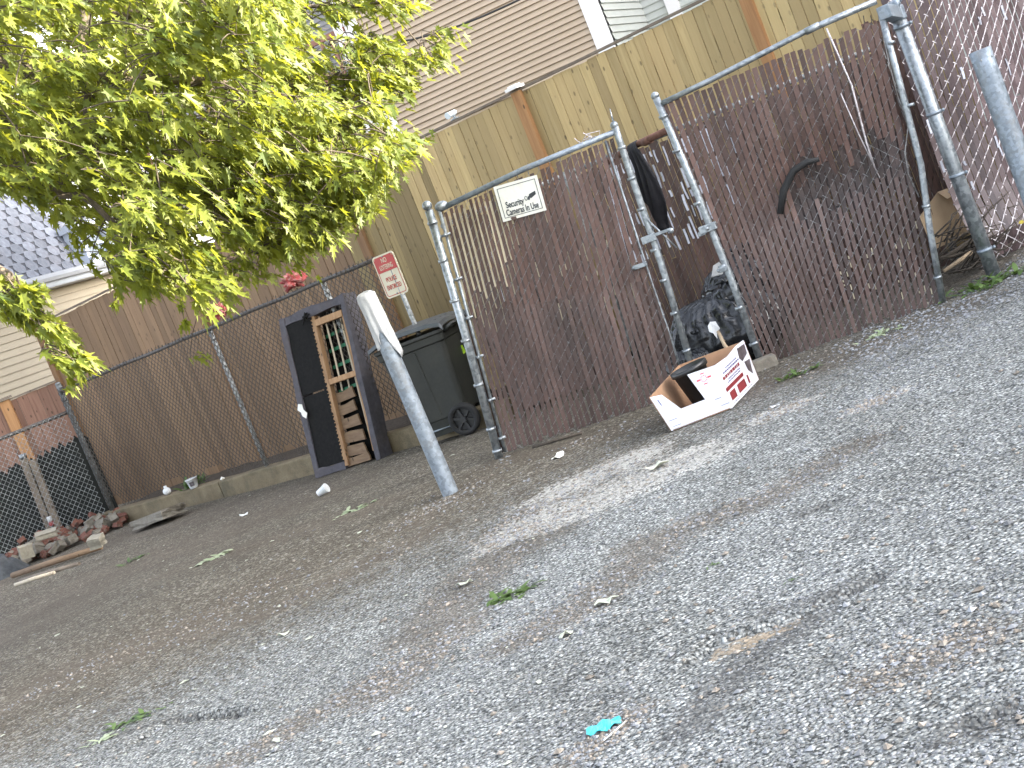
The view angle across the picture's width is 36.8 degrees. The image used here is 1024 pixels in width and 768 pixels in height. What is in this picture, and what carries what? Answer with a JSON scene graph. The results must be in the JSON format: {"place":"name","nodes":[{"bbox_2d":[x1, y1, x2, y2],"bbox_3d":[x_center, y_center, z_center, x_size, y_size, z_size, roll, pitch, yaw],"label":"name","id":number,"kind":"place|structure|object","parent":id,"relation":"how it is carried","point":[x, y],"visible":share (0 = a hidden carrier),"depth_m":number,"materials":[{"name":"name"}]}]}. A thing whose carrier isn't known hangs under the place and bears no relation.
{"place":"outdoors","nodes":[
{"label":"outdoors","id":0,"kind":"place"},
{"bbox_2d":[11,16,167,171],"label":"sky","id":1,"kind":"structure","parent":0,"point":[37,38],"depth_m":29.17,"materials":[{"name":"white"}]},
{"bbox_2d":[0,171,1023,767],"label":"ground","id":2,"kind":"structure","parent":0,"point":[88,603],"depth_m":6.76,"materials":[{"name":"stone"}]},
{"bbox_2d":[0,554,30,580],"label":"blanket","id":3,"kind":"object","parent":2,"relation":"on","point":[9,566],"visible":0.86,"depth_m":17.71,"materials":[{"name":"fabric"}]},
{"bbox_2d":[20,558,31,563],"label":"rubble stone","id":4,"kind":"object","parent":2,"relation":"on","point":[27,560],"visible":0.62,"depth_m":17.94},
{"bbox_2d":[17,543,34,559],"bbox_3d":[-5.522,1.900,17.490,0.172,0.189,0.119,-25,6,-31],"label":"stone block","id":5,"kind":"object","parent":2,"relation":"on","point":[25,551],"depth_m":17.46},
{"bbox_2d":[14,571,55,586],"bbox_3d":[-4.983,2.030,16.047,0.631,0.043,0.040,-19,6,31],"label":"stick","id":6,"kind":"object","parent":2,"relation":"on","point":[37,577],"visible":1,"depth_m":16.02,"materials":[{"name":"beige wood"}]},
{"bbox_2d":[0,380,77,473],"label":"wooden fence","id":7,"kind":"object","parent":2,"relation":"on","point":[32,406],"visible":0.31,"depth_m":20.04,"materials":[{"name":"red wood"}]},
{"bbox_2d":[33,546,44,555],"bbox_3d":[-5.595,1.963,18.105,0.121,0.142,0.184,-20,6,20],"label":"rubble stone","id":8,"kind":"object","parent":2,"relation":"on","point":[37,550],"visible":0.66,"depth_m":18.07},
{"bbox_2d":[18,453,61,528],"bbox_3d":[-5.718,1.413,18.757,0.230,1.229,0.090,-22,6,0],"label":"wooden post","id":9,"kind":"object","parent":2,"relation":"on","point":[39,484],"visible":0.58,"depth_m":18.72,"materials":[{"name":"brown wood"}]},
{"bbox_2d":[47,516,53,525],"bbox_3d":[-5.621,1.670,18.723,0.067,0.124,0.062,-22,6,0],"label":"drink can","id":10,"kind":"object","parent":9,"relation":"attached to","point":[50,520],"visible":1,"depth_m":18.70,"materials":[{"name":"red metal"}]},
{"bbox_2d":[44,542,52,550],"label":"rubble stone","id":11,"kind":"object","parent":2,"relation":"on","point":[47,546],"visible":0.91,"depth_m":18.01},
{"bbox_2d":[19,562,80,580],"bbox_3d":[-4.846,1.974,16.108,1.089,0.050,0.048,-18,7,38],"label":"timber pole","id":12,"kind":"object","parent":2,"relation":"on","point":[58,569],"visible":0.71,"depth_m":15.98,"materials":[{"name":"brown wood"}]},
{"bbox_2d":[0,411,104,553],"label":"chain link fence","id":13,"kind":"object","parent":2,"relation":"on","point":[31,426],"visible":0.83,"depth_m":18.55,"materials":[{"name":"metal"}]},
{"bbox_2d":[0,436,117,554],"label":"dark sheet","id":14,"kind":"object","parent":13,"relation":"attached to","point":[70,474],"visible":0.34,"depth_m":18.95,"materials":[{"name":"plastic"}]},
{"bbox_2d":[48,541,56,554],"bbox_3d":[-5.348,1.919,17.962,0.170,0.150,0.147,-25,6,-24],"label":"rubble stone","id":15,"kind":"object","parent":2,"relation":"on","point":[52,550],"visible":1,"depth_m":17.90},
{"bbox_2d":[34,527,57,541],"bbox_3d":[-5.388,1.738,17.788,0.263,0.131,0.172,-23,6,-11],"label":"stone block","id":16,"kind":"object","parent":15,"relation":"on","point":[46,534],"depth_m":17.73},
{"bbox_2d":[10,547,102,577],"bbox_3d":[-4.937,1.917,16.638,1.484,0.066,0.064,-19,7,32],"label":"timber pole","id":17,"kind":"object","parent":2,"relation":"on","point":[48,563],"visible":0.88,"depth_m":16.63,"materials":[{"name":"brown wood"}]},
{"bbox_2d":[56,540,66,550],"bbox_3d":[-5.271,1.883,17.947,0.129,0.156,0.130,-19,6,31],"label":"rubble stone","id":18,"kind":"object","parent":2,"relation":"on","point":[61,545],"visible":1,"depth_m":17.92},
{"bbox_2d":[63,533,78,547],"bbox_3d":[-5.182,1.836,18.049,0.148,0.125,0.132,-18,7,39],"label":"rubble stone","id":19,"kind":"object","parent":2,"relation":"on","point":[71,539],"visible":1,"depth_m":18.00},
{"bbox_2d":[80,531,88,541],"bbox_3d":[-4.999,1.787,17.991,0.094,0.122,0.152,-24,6,-19],"label":"brick","id":20,"kind":"object","parent":2,"relation":"on","point":[84,537],"visible":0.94,"depth_m":17.94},
{"bbox_2d":[84,529,93,536],"bbox_3d":[-4.934,1.754,17.995,0.138,0.105,0.104,-22,6,0],"label":"brick","id":21,"kind":"object","parent":20,"relation":"on","point":[89,533],"visible":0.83,"depth_m":17.96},
{"bbox_2d":[79,523,93,535],"bbox_3d":[-5.023,1.742,18.173,0.216,0.199,0.123,-20,6,20],"label":"rubble stone","id":22,"kind":"object","parent":2,"relation":"on","point":[86,528],"visible":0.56,"depth_m":18.13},
{"bbox_2d":[86,532,107,550],"bbox_3d":[-4.208,1.593,15.567,0.171,0.145,0.154,-20,6,19],"label":"stone block","id":23,"kind":"object","parent":2,"relation":"on","point":[95,541],"depth_m":15.53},
{"bbox_2d":[92,526,102,534],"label":"rubble stone","id":24,"kind":"object","parent":2,"relation":"on","point":[96,531],"visible":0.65,"depth_m":17.89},
{"bbox_2d":[78,731,118,748],"bbox_3d":[-1.889,1.643,7.120,0.218,0.048,0.129,-22,6,0],"label":"weed","id":25,"kind":"object","parent":2,"relation":"on","point":[105,737],"visible":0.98,"depth_m":7.10,"materials":[{"name":"green plant"}]},
{"bbox_2d":[96,519,110,527],"bbox_3d":[-4.821,1.652,18.145,0.138,0.154,0.167,-19,6,29],"label":"rubble stone","id":26,"kind":"object","parent":2,"relation":"on","point":[103,521],"visible":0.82,"depth_m":18.11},
{"bbox_2d":[0,112,214,446],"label":"house","id":27,"kind":"structure","parent":2,"relation":"on","point":[32,244],"depth_m":24.73,"materials":[{"name":"beige"}]},
{"bbox_2d":[57,218,113,263],"bbox_3d":[-7.105,-2.380,25.976,0.390,0.760,1.000,-20,6,20],"label":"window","id":28,"kind":"structure","parent":27,"relation":"in","point":[65,230],"depth_m":25.58,"materials":[{"name":"glass"}]},
{"bbox_2d":[107,511,118,523],"bbox_3d":[-4.672,1.595,18.098,0.111,0.190,0.204,-23,6,-7],"label":"rubble stone","id":29,"kind":"object","parent":2,"relation":"on","point":[114,517],"visible":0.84,"depth_m":18.03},
{"bbox_2d":[112,522,122,527],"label":"brick","id":30,"kind":"object","parent":2,"relation":"on","point":[117,524],"visible":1,"depth_m":17.95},
{"bbox_2d":[117,516,126,523],"bbox_3d":[-4.596,1.614,18.101,0.119,0.092,0.097,-24,6,-20],"label":"brick","id":31,"kind":"object","parent":2,"relation":"on","point":[123,519],"visible":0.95,"depth_m":18.07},
{"bbox_2d":[117,512,127,518],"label":"brick","id":32,"kind":"object","parent":2,"relation":"on","point":[120,515],"visible":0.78,"depth_m":18.22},
{"bbox_2d":[117,553,148,565],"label":"weed","id":33,"kind":"object","parent":2,"relation":"on","point":[129,560],"visible":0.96,"depth_m":14.34,"materials":[{"name":"green plant"}]},
{"bbox_2d":[103,702,172,730],"bbox_3d":[-1.774,1.584,7.227,0.364,0.048,0.261,-22,6,0],"label":"weed","id":34,"kind":"object","parent":2,"relation":"on","point":[139,715],"visible":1,"depth_m":7.26,"materials":[{"name":"green plant"}]},
{"bbox_2d":[129,502,187,530],"bbox_3d":[-3.846,1.442,16.703,0.675,0.157,0.377,-17,8,43],"label":"flat stone","id":35,"kind":"object","parent":2,"relation":"on","point":[164,514],"visible":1,"depth_m":16.53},
{"bbox_2d":[194,549,232,566],"bbox_3d":[-2.275,1.339,11.735,0.321,0.062,0.280,-22,6,0],"label":"weed","id":36,"kind":"object","parent":2,"relation":"on","point":[212,558],"visible":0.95,"depth_m":11.75,"materials":[{"name":"green plant"}]},
{"bbox_2d":[0,0,475,400],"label":"maple tree","id":37,"kind":"object","parent":2,"relation":"on","point":[261,167],"visible":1,"depth_m":8.88,"materials":[{"name":"green plant"}]},
{"bbox_2d":[101,397,524,526],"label":"concrete kerb","id":38,"kind":"structure","parent":2,"relation":"on","point":[402,438],"depth_m":16.31,"materials":[{"name":"concrete"}]},
{"bbox_2d":[163,486,170,494],"bbox_3d":[-3.951,1.217,17.592,0.100,0.110,0.095,-22,6,0],"label":"bottle","id":39,"kind":"object","parent":38,"relation":"on","point":[166,490],"visible":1,"depth_m":17.56,"materials":[{"name":"plastic"}]},
{"bbox_2d":[185,476,198,488],"bbox_3d":[-3.553,1.103,17.118,0.145,0.115,0.145,-22,6,0],"label":"plastic tub","id":40,"kind":"object","parent":38,"relation":"on","point":[192,482],"visible":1,"depth_m":17.07,"materials":[{"name":"white plastic"}]},
{"bbox_2d":[55,256,529,510],"bbox_3d":[-2.655,0.071,15.849,7.574,1.763,0.103,-16,8,46],"label":"chain link fence","id":41,"kind":"object","parent":38,"relation":"on","point":[97,473],"visible":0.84,"depth_m":16.42,"materials":[{"name":"metal"}]},
{"bbox_2d":[213,302,226,320],"bbox_3d":[-2.998,-0.750,15.777,0.203,0.186,0.127,-22,6,0],"label":"rag","id":42,"kind":"object","parent":41,"relation":"on","point":[218,316],"visible":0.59,"depth_m":15.76,"materials":[{"name":"red fabric"}]},
{"bbox_2d":[280,270,307,292],"bbox_3d":[-2.107,-1.006,14.825,0.286,0.198,0.136,-22,6,0],"label":"rag","id":43,"kind":"object","parent":41,"relation":"on","point":[297,280],"visible":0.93,"depth_m":14.79,"materials":[{"name":"red fabric"}]},
{"bbox_2d":[372,251,420,334],"bbox_3d":[-0.840,-0.383,13.790,0.307,1.683,0.050,-17,8,43],"label":"street sign","id":44,"kind":"object","parent":41,"relation":"attached to","point":[389,273],"visible":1,"depth_m":13.72,"materials":[{"name":"metal"}]},
{"bbox_2d":[316,483,329,495],"bbox_3d":[-1.650,0.919,13.396,0.118,0.096,0.087,-19,6,25],"label":"plastic cup","id":45,"kind":"object","parent":2,"relation":"on","point":[324,488],"visible":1,"depth_m":13.37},
{"bbox_2d":[279,292,392,477],"bbox_3d":[-1.696,0.025,14.739,1.044,1.609,0.435,-18,7,39],"label":"box spring","id":46,"kind":"object","parent":2,"relation":"on","point":[359,410],"visible":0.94,"depth_m":14.69,"materials":[{"name":"black fabric"}]},
{"bbox_2d":[297,404,306,417],"bbox_3d":[-2.033,0.264,14.916,0.123,0.158,0.026,-16,8,46],"label":"paper scrap","id":47,"kind":"object","parent":46,"relation":"attached to","point":[302,411],"visible":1,"depth_m":14.91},
{"bbox_2d":[333,499,375,519],"bbox_3d":[-1.165,0.936,11.354,0.406,0.053,0.338,-22,6,0],"label":"weed","id":48,"kind":"object","parent":2,"relation":"on","point":[348,510],"visible":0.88,"depth_m":11.30,"materials":[{"name":"green plant"}]},
{"bbox_2d":[130,362,591,503],"bbox_3d":[-1.546,0.416,16.995,7.800,0.045,2.600,-16,8,46],"label":"soil bed","id":49,"kind":"object","parent":2,"relation":"on","point":[397,423],"visible":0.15,"depth_m":17.21,"materials":[{"name":"soil"}]},
{"bbox_2d":[174,473,209,490],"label":"weed","id":50,"kind":"object","parent":49,"relation":"on","point":[187,487],"visible":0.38,"depth_m":17.38,"materials":[{"name":"green plant"}]},
{"bbox_2d":[109,0,617,240],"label":"house","id":51,"kind":"structure","parent":2,"relation":"on","point":[525,41],"depth_m":16.79,"materials":[{"name":"beige"}]},
{"bbox_2d":[307,0,519,55],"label":"power cable","id":52,"kind":"object","parent":51,"relation":"attached to","point":[482,16],"visible":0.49,"depth_m":14.92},
{"bbox_2d":[366,316,457,496],"bbox_3d":[-0.662,0.122,10.132,0.112,1.486,0.161,-19,6,26],"label":"bollard","id":53,"kind":"object","parent":2,"relation":"on","point":[415,411],"visible":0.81,"depth_m":10.10,"materials":[{"name":"metal"}]},
{"bbox_2d":[357,290,402,356],"bbox_3d":[-0.865,-0.384,10.068,0.154,0.493,0.144,-22,6,0],"label":"white cloth","id":54,"kind":"object","parent":53,"relation":"on","point":[371,308],"visible":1,"depth_m":10.01,"materials":[{"name":"fabric"}]},
{"bbox_2d":[368,309,498,437],"bbox_3d":[-0.648,-0.057,13.824,0.830,1.071,0.710,-20,6,21],"label":"wheeled bin","id":55,"kind":"object","parent":2,"relation":"on","point":[435,360],"visible":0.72,"depth_m":13.54,"materials":[{"name":"plastic"}]},
{"bbox_2d":[455,578,472,585],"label":"dry leaf","id":56,"kind":"object","parent":2,"relation":"on","point":[468,580],"visible":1,"depth_m":7.31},
{"bbox_2d":[486,579,543,606],"bbox_3d":[-0.016,0.930,6.760,0.312,0.062,0.209,-18,7,37],"label":"weed","id":57,"kind":"object","parent":2,"relation":"on","point":[507,595],"visible":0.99,"depth_m":6.76,"materials":[{"name":"green plant"}]},
{"bbox_2d":[461,282,574,394],"bbox_3d":[0.062,-0.359,13.972,1.057,1.071,0.710,-21,6,14],"label":"wheeled bin","id":58,"kind":"object","parent":2,"relation":"on","point":[463,349],"visible":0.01,"depth_m":13.69,"materials":[{"name":"plastic"}]},
{"bbox_2d":[35,0,1018,504],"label":"wooden fence","id":59,"kind":"object","parent":2,"relation":"on","point":[571,106],"visible":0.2,"depth_m":14.98,"materials":[{"name":"brown wood"}]},
{"bbox_2d":[445,109,458,120],"bbox_3d":[-0.563,-2.506,14.346,0.070,0.093,0.123,-17,8,43],"label":"floodlight","id":60,"kind":"object","parent":59,"relation":"on","point":[450,114],"visible":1,"depth_m":14.32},
{"bbox_2d":[440,172,645,417],"bbox_3d":[0.251,-0.681,12.696,1.349,1.830,0.097,-18,7,36],"label":"chain link fence","id":61,"kind":"object","parent":2,"relation":"on","point":[578,313],"visible":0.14,"depth_m":12.66,"materials":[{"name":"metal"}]},
{"bbox_2d":[532,432,581,448],"bbox_3d":[0.307,0.385,10.574,0.426,0.025,0.022,-18,7,36],"label":"twig","id":62,"kind":"object","parent":2,"relation":"on","point":[556,439],"visible":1,"depth_m":10.56,"materials":[{"name":"wood"}]},
{"bbox_2d":[422,110,692,458],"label":"chain link gate","id":63,"kind":"structure","parent":2,"relation":"on","point":[497,438],"depth_m":10.56,"materials":[{"name":"metal"}]},
{"bbox_2d":[493,175,545,221],"bbox_3d":[0.053,-1.262,10.469,0.343,0.281,0.006,-20,6,18],"label":"security sign","id":64,"kind":"object","parent":63,"relation":"attached to","point":[523,197],"visible":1,"depth_m":10.47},
{"bbox_2d":[607,128,666,163],"bbox_3d":[0.873,-1.663,10.748,0.056,0.075,1.030,-24,6,-19],"label":"rusty pipe","id":65,"kind":"object","parent":63,"relation":"attached to","point":[648,139],"visible":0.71,"depth_m":10.53,"materials":[{"name":"metal"}]},
{"bbox_2d":[627,140,670,230],"bbox_3d":[0.958,-1.367,10.761,0.105,0.691,0.270,-23,6,-13],"label":"garment","id":66,"kind":"object","parent":65,"relation":"hanging from","point":[651,191],"visible":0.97,"depth_m":10.71,"materials":[{"name":"fabric"}]},
{"bbox_2d":[551,451,563,459],"bbox_3d":[0.294,0.459,9.894,0.094,0.028,0.072,-22,6,0],"label":"paper scrap","id":67,"kind":"object","parent":2,"relation":"on","point":[559,454],"visible":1,"depth_m":9.89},
{"bbox_2d":[559,631,572,637],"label":"dry leaf","id":68,"kind":"object","parent":2,"relation":"on","point":[563,633],"visible":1,"depth_m":5.75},
{"bbox_2d":[586,716,620,735],"bbox_3d":[0.272,1.018,4.596,0.115,0.025,0.071,-22,6,0],"label":"wrapper","id":69,"kind":"object","parent":2,"relation":"on","point":[604,724],"visible":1,"depth_m":4.58,"materials":[{"name":"plastic"}]},
{"bbox_2d":[594,595,618,604],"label":"dry leaf","id":70,"kind":"object","parent":2,"relation":"on","point":[599,601],"visible":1,"depth_m":5.97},
{"bbox_2d":[603,721,624,740],"bbox_3d":[0.302,1.024,4.535,0.004,0.006,0.108,-16,8,45],"label":"lollipop stick","id":71,"kind":"object","parent":2,"relation":"on","point":[613,731],"visible":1,"depth_m":4.53,"materials":[{"name":"white paper"}]},
{"bbox_2d":[646,461,668,469],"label":"dry leaf","id":72,"kind":"object","parent":2,"relation":"on","point":[658,463],"visible":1,"depth_m":8.22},
{"bbox_2d":[665,331,711,375],"bbox_3d":[1.236,-0.185,10.692,0.389,0.364,0.395,-22,6,0],"label":"rubbish bag","id":73,"kind":"object","parent":2,"relation":"on","point":[699,352],"visible":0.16,"depth_m":10.60,"materials":[{"name":"plastic"}]},
{"bbox_2d":[649,340,758,430],"bbox_3d":[1.182,0.006,9.450,0.417,0.282,0.848,-19,6,26],"label":"cardboard box","id":74,"kind":"object","parent":2,"relation":"on","point":[727,378],"visible":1,"depth_m":9.16,"materials":[{"name":"cardboard"}]},
{"bbox_2d":[670,357,707,403],"bbox_3d":[1.115,-0.002,9.395,0.243,0.250,0.243,-22,6,0],"label":"plant pot","id":75,"kind":"object","parent":74,"relation":"in","point":[680,377],"visible":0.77,"depth_m":9.32,"materials":[{"name":"plastic"}]},
{"bbox_2d":[717,330,727,347],"bbox_3d":[1.422,-0.255,10.202,0.030,0.192,0.362,-22,6,1],"label":"stick","id":76,"kind":"object","parent":2,"relation":"on","point":[724,344],"visible":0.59,"depth_m":10.30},
{"bbox_2d":[667,274,791,359],"bbox_3d":[1.508,-0.449,10.899,0.959,0.608,0.793,-22,6,0],"label":"rubbish bag","id":77,"kind":"object","parent":2,"relation":"on","point":[718,305],"visible":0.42,"depth_m":10.63,"materials":[{"name":"plastic"}]},
{"bbox_2d":[708,321,719,337],"bbox_3d":[1.373,-0.368,10.427,0.086,0.127,0.019,-25,6,-27],"label":"paper scrap","id":78,"kind":"object","parent":77,"relation":"attached to","point":[713,328],"visible":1,"depth_m":10.42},
{"bbox_2d":[701,242,773,297],"bbox_3d":[1.614,-0.801,11.238,0.544,0.395,0.521,-22,6,0],"label":"rubbish bag","id":79,"kind":"object","parent":77,"relation":"on","point":[708,285],"visible":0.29,"depth_m":11.11,"materials":[{"name":"plastic"}]},
{"bbox_2d":[711,262,722,277],"bbox_3d":[1.464,-0.816,10.990,0.110,0.097,0.019,-22,6,0],"label":"paper bag","id":80,"kind":"object","parent":79,"relation":"on","point":[715,273],"visible":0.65,"depth_m":10.98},
{"bbox_2d":[569,47,958,374],"bbox_3d":[1.885,-1.241,11.738,2.606,1.830,0.096,-19,6,25],"label":"chain link fence","id":81,"kind":"object","parent":2,"relation":"on","point":[681,278],"visible":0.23,"depth_m":11.78,"materials":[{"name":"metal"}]},
{"bbox_2d":[752,353,778,372],"bbox_3d":[1.665,-0.136,10.146,0.160,0.080,0.120,-22,6,0],"label":"concrete block","id":82,"kind":"object","parent":2,"relation":"on","point":[765,362],"depth_m":10.09,"materials":[{"name":"concrete"}]},
{"bbox_2d":[775,362,821,381],"bbox_3d":[1.748,-0.075,9.352,0.312,0.064,0.164,-22,6,0],"label":"weed","id":83,"kind":"object","parent":2,"relation":"on","point":[793,373],"visible":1,"depth_m":9.35,"materials":[{"name":"green plant"}]},
{"bbox_2d":[600,0,1023,170],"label":"house","id":84,"kind":"structure","parent":2,"relation":"on","point":[625,17],"depth_m":17.05,"materials":[{"name":"white"}]},
{"bbox_2d":[854,324,902,343],"bbox_3d":[2.263,-0.296,9.613,0.380,0.062,0.231,-22,6,0],"label":"weed","id":85,"kind":"object","parent":2,"relation":"on","point":[880,332],"visible":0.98,"depth_m":9.60,"materials":[{"name":"green plant"}]},
{"bbox_2d":[861,15,946,213],"bbox_3d":[2.833,-1.854,10.724,0.557,1.588,0.020,-27,7,-42],"label":"chain link fence","id":86,"kind":"object","parent":2,"relation":"on","point":[933,178],"visible":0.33,"depth_m":10.69,"materials":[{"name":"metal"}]},
{"bbox_2d":[876,0,1001,278],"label":"gate post","id":87,"kind":"object","parent":2,"relation":"on","point":[893,12],"visible":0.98,"depth_m":9.91,"materials":[{"name":"metal"}]},
{"bbox_2d":[651,0,945,359],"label":"chain link gate","id":88,"kind":"structure","parent":87,"relation":"attached to","point":[892,173],"depth_m":10.01,"materials":[{"name":"metal"}]},
{"bbox_2d":[881,0,1023,267],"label":"chain link fence","id":89,"kind":"object","parent":2,"relation":"on","point":[980,20],"visible":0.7,"depth_m":10.34,"materials":[{"name":"metal"}]},
{"bbox_2d":[931,191,1023,273],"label":"brush pile","id":90,"kind":"object","parent":2,"relation":"on","point":[954,253],"visible":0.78,"depth_m":10.26,"materials":[{"name":"plant"}]},
{"bbox_2d":[920,183,969,247],"bbox_3d":[3.023,-1.163,10.579,0.404,0.359,0.110,-22,6,0],"label":"cardboard sheet","id":91,"kind":"object","parent":90,"relation":"on","point":[943,208],"visible":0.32,"depth_m":10.60,"materials":[{"name":"cardboard"}]},
{"bbox_2d":[943,251,972,272],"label":"broken branch","id":92,"kind":"object","parent":90,"relation":"on","point":[956,262],"visible":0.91,"depth_m":10.20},
{"bbox_2d":[938,262,1023,303],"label":"weed","id":93,"kind":"object","parent":2,"relation":"on","point":[994,280],"visible":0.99,"depth_m":9.85,"materials":[{"name":"green plant"}]},
{"bbox_2d":[969,45,1023,204],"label":"bollard","id":94,"kind":"object","parent":2,"relation":"on","point":[997,98],"visible":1,"depth_m":8.95,"materials":[{"name":"metal"}]},
{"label":"brick","id":95,"kind":"object","parent":2,"relation":"on","visible":0},
{"bbox_2d":[70,518,78,528],"bbox_3d":[-5.238,1.669,18.401,0.124,0.111,0.096,-25,7,-32],"label":"brick","id":96,"kind":"object","parent":95,"relation":"on","point":[74,523],"visible":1,"depth_m":18.37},
{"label":"brick","id":97,"kind":"object","parent":2,"relation":"on","visible":0},
{"bbox_2d":[100,525,108,534],"bbox_3d":[-4.766,1.704,17.933,0.122,0.122,0.104,-27,7,-41],"label":"brick","id":98,"kind":"object","parent":97,"relation":"on","point":[106,527],"visible":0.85,"depth_m":17.92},
{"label":"rubble stone","id":99,"kind":"object","parent":2,"relation":"on","visible":0},
{"bbox_2d":[93,513,102,520],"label":"rubble stone","id":100,"kind":"object","parent":99,"relation":"on","point":[97,516],"visible":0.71,"depth_m":18.16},
{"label":"rubble stone","id":101,"kind":"object","parent":2,"relation":"on","visible":0},
{"bbox_2d":[32,541,45,546],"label":"rubble stone","id":102,"kind":"object","parent":101,"relation":"on","point":[34,543],"visible":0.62,"depth_m":18.11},
{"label":"brick","id":103,"kind":"object","parent":2,"relation":"on","visible":0},
{"bbox_2d":[83,515,94,524],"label":"rubble stone","id":104,"kind":"object","parent":103,"relation":"on","point":[90,520],"visible":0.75,"depth_m":18.27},
{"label":"brick","id":105,"kind":"object","parent":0,"visible":0},
{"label":"brick","id":106,"kind":"object","parent":105,"relation":"on","visible":0},
{"bbox_2d":[43,538,51,544],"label":"brick","id":107,"kind":"object","parent":106,"relation":"on","point":[46,541],"visible":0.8,"depth_m":18.17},
{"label":"rubble stone","id":108,"kind":"object","parent":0,"visible":0},
{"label":"brick","id":109,"kind":"object","parent":108,"relation":"on","visible":0},
{"bbox_2d":[17,536,26,544],"bbox_3d":[-5.894,1.882,18.492,0.119,0.109,0.100,-24,6,-18],"label":"brick","id":110,"kind":"object","parent":109,"relation":"on","point":[21,540],"visible":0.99,"depth_m":18.46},
{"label":"rubble stone","id":111,"kind":"object","parent":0,"visible":0},
{"bbox_2d":[12,545,20,555],"bbox_3d":[-5.862,1.992,18.272,0.184,0.151,0.103,-22,6,0],"label":"brick","id":112,"kind":"object","parent":111,"relation":"on","point":[15,552],"visible":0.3,"depth_m":18.24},
{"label":"brick","id":113,"kind":"object","parent":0,"visible":0},
{"bbox_2d":[75,519,83,528],"bbox_3d":[-5.206,1.680,18.513,0.113,0.102,0.095,-19,6,31],"label":"brick","id":114,"kind":"object","parent":113,"relation":"on","point":[80,523],"visible":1,"depth_m":18.49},
{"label":"brick","id":115,"kind":"object","parent":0,"visible":0},
{"bbox_2d":[60,529,67,535],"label":"brick","id":116,"kind":"object","parent":115,"relation":"on","point":[65,531],"visible":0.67,"depth_m":18.27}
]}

